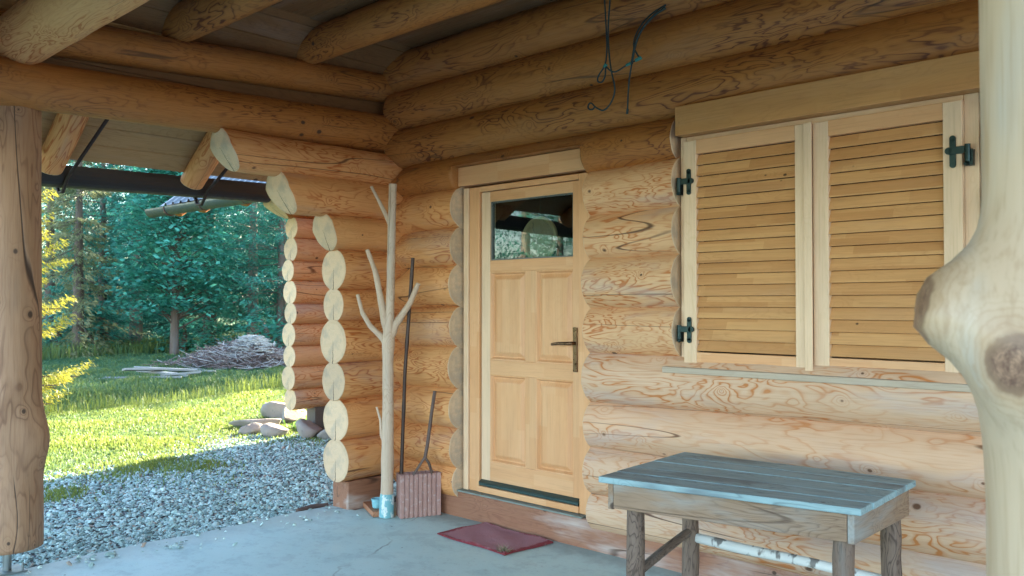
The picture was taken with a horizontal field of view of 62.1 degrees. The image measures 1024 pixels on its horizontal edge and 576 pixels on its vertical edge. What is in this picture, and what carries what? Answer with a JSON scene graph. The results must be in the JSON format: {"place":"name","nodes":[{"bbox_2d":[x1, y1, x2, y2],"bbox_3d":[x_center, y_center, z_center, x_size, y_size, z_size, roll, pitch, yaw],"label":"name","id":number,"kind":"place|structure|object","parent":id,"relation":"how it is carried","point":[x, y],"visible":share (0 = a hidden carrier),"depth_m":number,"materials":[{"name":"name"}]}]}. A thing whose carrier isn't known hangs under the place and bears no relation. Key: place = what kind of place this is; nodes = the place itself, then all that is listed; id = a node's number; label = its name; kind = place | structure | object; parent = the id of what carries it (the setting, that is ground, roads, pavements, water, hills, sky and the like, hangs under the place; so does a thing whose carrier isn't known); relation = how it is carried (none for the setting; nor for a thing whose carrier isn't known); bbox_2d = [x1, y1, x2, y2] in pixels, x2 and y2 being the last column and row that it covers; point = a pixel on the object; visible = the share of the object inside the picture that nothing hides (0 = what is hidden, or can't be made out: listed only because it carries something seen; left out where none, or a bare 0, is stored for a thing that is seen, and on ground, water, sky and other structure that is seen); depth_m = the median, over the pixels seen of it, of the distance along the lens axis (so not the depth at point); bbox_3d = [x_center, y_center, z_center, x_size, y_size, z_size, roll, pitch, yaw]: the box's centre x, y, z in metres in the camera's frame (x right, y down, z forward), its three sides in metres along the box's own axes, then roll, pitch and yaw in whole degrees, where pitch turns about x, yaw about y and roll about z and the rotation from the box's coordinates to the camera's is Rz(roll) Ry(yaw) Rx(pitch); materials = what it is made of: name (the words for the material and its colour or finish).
{"place":"outdoors","nodes":[
{"label":"outdoors","id":0,"kind":"place"},
{"bbox_2d":[42,162,270,303],"label":"sky","id":1,"kind":"structure","parent":0,"point":[92,162],"materials":[{"name":"white"}]},
{"bbox_2d":[42,332,329,509],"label":"grass","id":2,"kind":"structure","parent":0,"point":[90,386],"depth_m":12.45,"materials":[{"name":"green plant"}]},
{"bbox_2d":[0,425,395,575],"bbox_3d":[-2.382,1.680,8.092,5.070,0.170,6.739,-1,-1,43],"label":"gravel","id":3,"kind":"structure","parent":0,"point":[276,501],"depth_m":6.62,"materials":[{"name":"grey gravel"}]},
{"bbox_2d":[296,503,328,511],"bbox_3d":[-1.457,1.604,6.201,0.074,0.049,0.259,-1,-1,43],"label":"edge stick","id":4,"kind":"object","parent":3,"relation":"on","point":[312,506],"visible":0.57,"depth_m":6.20,"materials":[{"name":"brown wood"}]},
{"bbox_2d":[0,309,395,567],"bbox_3d":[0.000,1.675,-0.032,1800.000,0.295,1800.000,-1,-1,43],"label":"ground","id":5,"kind":"structure","parent":0,"point":[162,503],"depth_m":7.17,"materials":[{"name":"soil"}]},
{"bbox_2d":[41,187,98,406],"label":"young spruce","id":6,"kind":"object","parent":5,"relation":"on","point":[47,385],"visible":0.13,"depth_m":12.73,"materials":[{"name":"yellow plant"}]},
{"bbox_2d":[42,314,105,352],"bbox_3d":[-13.945,1.502,25.894,3.012,1.574,2.939,0,-1,-17],"label":"undergrowth shrub","id":7,"kind":"object","parent":5,"relation":"on","point":[58,334],"visible":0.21,"depth_m":25.65,"materials":[{"name":"green plant"}]},
{"bbox_2d":[41,166,109,346],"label":"larch tree","id":8,"kind":"object","parent":5,"relation":"on","point":[50,283],"visible":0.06,"depth_m":29.93,"materials":[{"name":"plant"}]},
{"bbox_2d":[41,160,122,315],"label":"spruce tree","id":9,"kind":"object","parent":5,"relation":"on","point":[73,242],"visible":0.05,"depth_m":32.94,"materials":[{"name":"green plant"}]},
{"bbox_2d":[42,305,141,354],"bbox_3d":[-13.091,1.404,26.548,3.560,1.861,3.474,-1,-1,28],"label":"undergrowth shrub","id":10,"kind":"object","parent":5,"relation":"on","point":[96,325],"visible":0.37,"depth_m":26.25,"materials":[{"name":"green plant"}]},
{"bbox_2d":[41,159,152,358],"bbox_3d":[-12.823,-2.382,25.439,3.562,10.041,3.888,1,-1,-37],"label":"larch tree","id":11,"kind":"object","parent":5,"relation":"on","point":[79,261],"visible":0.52,"depth_m":25.32,"materials":[{"name":"green plant"}]},
{"bbox_2d":[63,163,142,330],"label":"spruce tree","id":12,"kind":"object","parent":5,"relation":"on","point":[112,246],"visible":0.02,"depth_m":35.87,"materials":[{"name":"green plant"}]},
{"bbox_2d":[42,161,166,344],"bbox_3d":[-13.185,-2.367,27.512,4.741,9.125,5.028,0,-1,19],"label":"spruce tree","id":13,"kind":"object","parent":5,"relation":"on","point":[102,253],"visible":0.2,"depth_m":27.18,"materials":[{"name":"green plant"}]},
{"bbox_2d":[56,163,226,345],"bbox_3d":[-12.282,-3.553,28.328,5.195,11.411,5.409,1,-1,-29],"label":"spruce tree","id":14,"kind":"object","parent":5,"relation":"on","point":[140,326],"visible":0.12,"depth_m":27.60,"materials":[{"name":"green plant"}]},
{"bbox_2d":[104,376,181,378],"bbox_3d":[-7.642,1.857,17.629,1.500,0.045,0.130,1,-8,-11],"label":"old board","id":15,"kind":"object","parent":5,"relation":"on","point":[158,376],"visible":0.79,"depth_m":17.64,"materials":[{"name":"grey wood"}]},
{"bbox_2d":[136,371,189,376],"bbox_3d":[-7.481,1.818,18.235,1.200,0.045,0.160,4,3,12],"label":"old board","id":16,"kind":"object","parent":5,"relation":"on","point":[164,372],"visible":0.64,"depth_m":18.19,"materials":[{"name":"grey wood"}]},
{"bbox_2d":[122,368,166,370],"bbox_3d":[-7.794,1.725,18.052,0.160,0.046,0.900,-15,-14,40],"label":"old board","id":17,"kind":"object","parent":16,"relation":"on","point":[143,369],"visible":1,"depth_m":18.00,"materials":[{"name":"grey wood"}]},
{"bbox_2d":[160,371,200,375],"bbox_3d":[-7.053,1.826,18.105,0.800,0.045,0.130,-3,-7,-22],"label":"old board","id":18,"kind":"object","parent":16,"relation":"on","point":[182,373],"visible":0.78,"depth_m":18.06,"materials":[{"name":"grey wood"}]},
{"bbox_2d":[41,160,286,340],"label":"woods","id":19,"kind":"object","parent":5,"relation":"on","point":[193,315],"visible":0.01,"depth_m":34.50,"materials":[{"name":"green plant"}]},
{"bbox_2d":[123,317,215,351],"bbox_3d":[-10.274,1.569,26.509,2.672,1.431,2.738,-1,-1,43],"label":"undergrowth shrub","id":20,"kind":"object","parent":5,"relation":"on","point":[184,341],"visible":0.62,"depth_m":26.46,"materials":[{"name":"green plant"}]},
{"bbox_2d":[89,166,253,355],"bbox_3d":[-9.828,-1.248,24.725,4.480,6.673,4.440,-1,-1,43],"label":"maple tree","id":21,"kind":"object","parent":5,"relation":"on","point":[175,269],"visible":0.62,"depth_m":24.36,"materials":[{"name":"green plant"}]},
{"bbox_2d":[107,168,245,339],"bbox_3d":[-13.370,-3.372,33.981,6.285,11.406,5.926,0,-1,-14],"label":"spruce tree","id":22,"kind":"object","parent":5,"relation":"on","point":[156,325],"visible":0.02,"depth_m":33.47,"materials":[{"name":"green plant"}]},
{"bbox_2d":[169,370,215,371],"bbox_3d":[-7.148,1.853,19.021,1.000,0.046,0.190,1,-7,1],"label":"old board","id":23,"kind":"object","parent":5,"relation":"on","point":[193,371],"visible":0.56,"depth_m":18.93,"materials":[{"name":"grey wood"}]},
{"bbox_2d":[134,366,197,370],"bbox_3d":[-7.599,1.777,18.693,1.300,0.045,0.190,6,-2,-28],"label":"old board","id":24,"kind":"object","parent":23,"relation":"on","point":[180,369],"visible":0.67,"depth_m":18.70,"materials":[{"name":"grey wood"}]},
{"bbox_2d":[127,206,277,340],"bbox_3d":[-10.849,-4.530,30.663,5.835,13.452,6.029,0,-1,-14],"label":"spruce tree","id":25,"kind":"object","parent":5,"relation":"on","point":[229,222],"visible":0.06,"depth_m":30.31,"materials":[{"name":"green plant"}]},
{"bbox_2d":[179,316,244,349],"bbox_3d":[-10.202,1.597,28.023,2.672,1.431,2.738,0,-1,19],"label":"undergrowth shrub","id":26,"kind":"object","parent":5,"relation":"on","point":[206,324],"visible":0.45,"depth_m":27.91,"materials":[{"name":"green plant"}]},
{"bbox_2d":[142,334,285,370],"bbox_3d":[-6.699,1.542,21.002,4.506,0.830,3.196,0,-1,-19],"label":"brush pile","id":27,"kind":"object","parent":5,"relation":"on","point":[248,351],"visible":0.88,"depth_m":20.47,"materials":[{"name":"grey plant"}]},
{"bbox_2d":[182,202,287,334],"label":"spruce tree","id":28,"kind":"object","parent":5,"relation":"on","point":[250,272],"visible":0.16,"depth_m":27.33,"materials":[{"name":"green plant"}]},
{"bbox_2d":[145,175,329,429],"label":"log outbuilding","id":29,"kind":"structure","parent":5,"relation":"on","point":[306,289],"depth_m":9.96,"materials":[{"name":"brown wood"}]},
{"bbox_2d":[192,202,288,347],"bbox_3d":[-7.170,-2.384,26.622,5.028,9.125,4.741,0,-1,-6],"label":"spruce tree","id":30,"kind":"object","parent":5,"relation":"on","point":[279,280],"visible":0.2,"depth_m":26.24,"materials":[{"name":"green plant"}]},
{"bbox_2d":[202,202,285,331],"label":"spruce tree","id":31,"kind":"object","parent":5,"relation":"on","point":[247,260],"visible":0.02,"depth_m":32.32,"materials":[{"name":"green plant"}]},
{"bbox_2d":[212,307,286,350],"bbox_3d":[-7.352,1.429,24.910,3.286,1.718,3.206,0,-1,23],"label":"undergrowth shrub","id":32,"kind":"object","parent":5,"relation":"on","point":[266,328],"visible":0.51,"depth_m":24.88,"materials":[{"name":"green plant"}]},
{"bbox_2d":[238,422,262,434],"bbox_3d":[-3.127,1.720,10.250,0.233,0.195,0.325,-1,-1,35],"label":"rock","id":33,"kind":"object","parent":5,"relation":"on","point":[251,428],"visible":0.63,"depth_m":10.17,"materials":[{"name":"grey stone"}]},
{"bbox_2d":[229,418,280,426],"bbox_3d":[-3.239,1.723,10.719,0.645,0.169,0.293,0,-1,-11],"label":"rock","id":34,"kind":"object","parent":5,"relation":"on","point":[237,423],"visible":0.55,"depth_m":10.65,"materials":[{"name":"grey stone"}]},
{"bbox_2d":[261,401,285,418],"bbox_3d":[-3.200,1.694,11.661,0.476,0.295,0.317,0,-1,8],"label":"rock","id":35,"kind":"object","parent":5,"relation":"on","point":[272,409],"visible":0.56,"depth_m":11.51,"materials":[{"name":"grey stone"}]},
{"bbox_2d":[260,423,288,437],"bbox_3d":[-2.805,1.711,10.062,0.318,0.222,0.312,-1,-1,40],"label":"rock","id":36,"kind":"object","parent":5,"relation":"on","point":[270,429],"visible":0.7,"depth_m":9.96,"materials":[{"name":"grey stone"}]},
{"bbox_2d":[282,406,306,423],"bbox_3d":[-2.868,1.690,11.256,0.349,0.279,0.454,0,-1,-20],"label":"rock","id":37,"kind":"object","parent":5,"relation":"on","point":[290,416],"visible":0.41,"depth_m":11.13,"materials":[{"name":"grey stone"}]},
{"bbox_2d":[283,410,306,427],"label":"grass","id":38,"kind":"structure","parent":5,"relation":"on","point":[293,424],"depth_m":10.58,"materials":[{"name":"plant"}]},
{"bbox_2d":[295,419,322,439],"bbox_3d":[-2.386,1.685,9.958,0.321,0.305,0.346,0,-1,-2],"label":"rock","id":39,"kind":"object","parent":5,"relation":"on","point":[307,428],"visible":0.72,"depth_m":9.85,"materials":[{"name":"grey stone"}]},
{"bbox_2d":[317,429,330,439],"bbox_3d":[-2.074,1.691,9.870,0.286,0.276,0.390,-1,-1,41],"label":"rock","id":40,"kind":"object","parent":5,"relation":"on","point":[322,434],"visible":0.17,"depth_m":9.72,"materials":[{"name":"grey stone"}]},
{"bbox_2d":[0,0,1023,575],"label":"log cabin","id":41,"kind":"object","parent":5,"relation":"on","point":[790,232],"visible":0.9,"depth_m":4.71,"materials":[{"name":"brown wood"}]},
{"bbox_2d":[479,180,578,505],"bbox_3d":[0.098,0.338,5.524,0.870,1.996,0.124,-1,-1,43],"label":"door","id":42,"kind":"structure","parent":41,"relation":"in","point":[530,305],"depth_m":5.51,"materials":[{"name":"brown wood"}]},
{"bbox_2d":[522,198,557,256],"bbox_3d":[0.182,-0.416,5.582,0.306,0.498,0.030,-1,-1,43],"label":"wood slice","id":43,"kind":"object","parent":41,"relation":"hanging from","point":[540,236],"visible":0.83,"depth_m":5.57,"materials":[{"name":"beige wood"}]},
{"bbox_2d":[587,0,665,113],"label":"hanging cord","id":44,"kind":"object","parent":41,"relation":"hanging from","point":[660,9],"visible":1,"depth_m":4.74,"materials":[{"name":"black metal"}]},
{"bbox_2d":[703,121,943,357],"bbox_3d":[1.612,-0.199,4.320,1.402,1.300,0.080,-1,-1,43],"label":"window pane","id":45,"kind":"structure","parent":41,"relation":"in","point":[939,121],"depth_m":4.25,"materials":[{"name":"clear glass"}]},
{"bbox_2d":[681,92,980,356],"bbox_3d":[1.546,-0.201,4.238,1.486,1.261,0.230,-1,-1,43],"label":"window frame","id":46,"kind":"structure","parent":41,"relation":"in","point":[972,134],"depth_m":3.69,"materials":[{"name":"brown wood"}]},
{"bbox_2d":[7,502,681,575],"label":"patio","id":47,"kind":"structure","parent":0,"point":[332,542],"depth_m":4.97,"materials":[{"name":"concrete"}]},
{"bbox_2d":[363,501,378,516],"bbox_3d":[-0.965,1.560,6.014,0.114,0.038,0.324,0,-1,-22],"label":"plank offcut","id":48,"kind":"object","parent":47,"relation":"on","point":[370,509],"visible":0.55,"depth_m":5.94,"materials":[{"name":"brown wood"}]},
{"bbox_2d":[371,497,379,508],"bbox_3d":[-0.943,1.506,5.955,0.090,0.067,0.090,-1,-1,43],"label":"paint pot","id":49,"kind":"object","parent":48,"relation":"on","point":[375,502],"visible":0.63,"depth_m":5.92,"materials":[{"name":"plastic"}]},
{"bbox_2d":[356,183,419,518],"bbox_3d":[-0.851,0.430,5.872,0.443,2.295,0.116,0,-1,7],"label":"debarked sapling","id":50,"kind":"object","parent":47,"relation":"on","point":[390,324],"visible":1,"depth_m":5.83,"materials":[{"name":"wood"}]},
{"bbox_2d":[396,470,440,518],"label":"shovel","id":51,"kind":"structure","parent":47,"relation":"on","point":[418,493],"depth_m":5.87,"materials":[{"name":"metal"}]},
{"bbox_2d":[399,258,414,473],"bbox_3d":[-0.729,0.538,5.892,0.111,1.496,0.034,0,-1,20],"label":"wooden pole","id":52,"kind":"object","parent":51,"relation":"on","point":[405,372],"visible":0.98,"depth_m":5.88,"materials":[{"name":"brown wood"}]},
{"bbox_2d":[412,391,436,475],"bbox_3d":[-0.605,1.002,5.865,0.156,0.587,0.081,0,-1,-23],"label":"handle","id":53,"kind":"object","parent":51,"relation":"on","point":[428,435],"visible":1,"depth_m":5.86,"materials":[{"name":"brown wood"}]},
{"bbox_2d":[437,522,552,555],"bbox_3d":[-0.112,1.558,5.323,0.416,0.019,0.655,1,-1,-43],"label":"doormat","id":54,"kind":"object","parent":47,"relation":"on","point":[486,535],"visible":0.97,"depth_m":5.30,"materials":[{"name":"red fabric"}]},
{"bbox_2d":[494,544,513,552],"bbox_3d":[-0.051,1.526,5.005,0.142,0.050,0.122,-1,-1,26],"label":"dry weed","id":55,"kind":"object","parent":54,"relation":"on","point":[504,548],"visible":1,"depth_m":5.00,"materials":[{"name":"brown plant"}]},
{"bbox_2d":[599,452,915,575],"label":"table","id":56,"kind":"object","parent":47,"relation":"on","point":[845,512],"visible":1,"depth_m":3.40,"materials":[{"name":"grey wood"}]}
]}

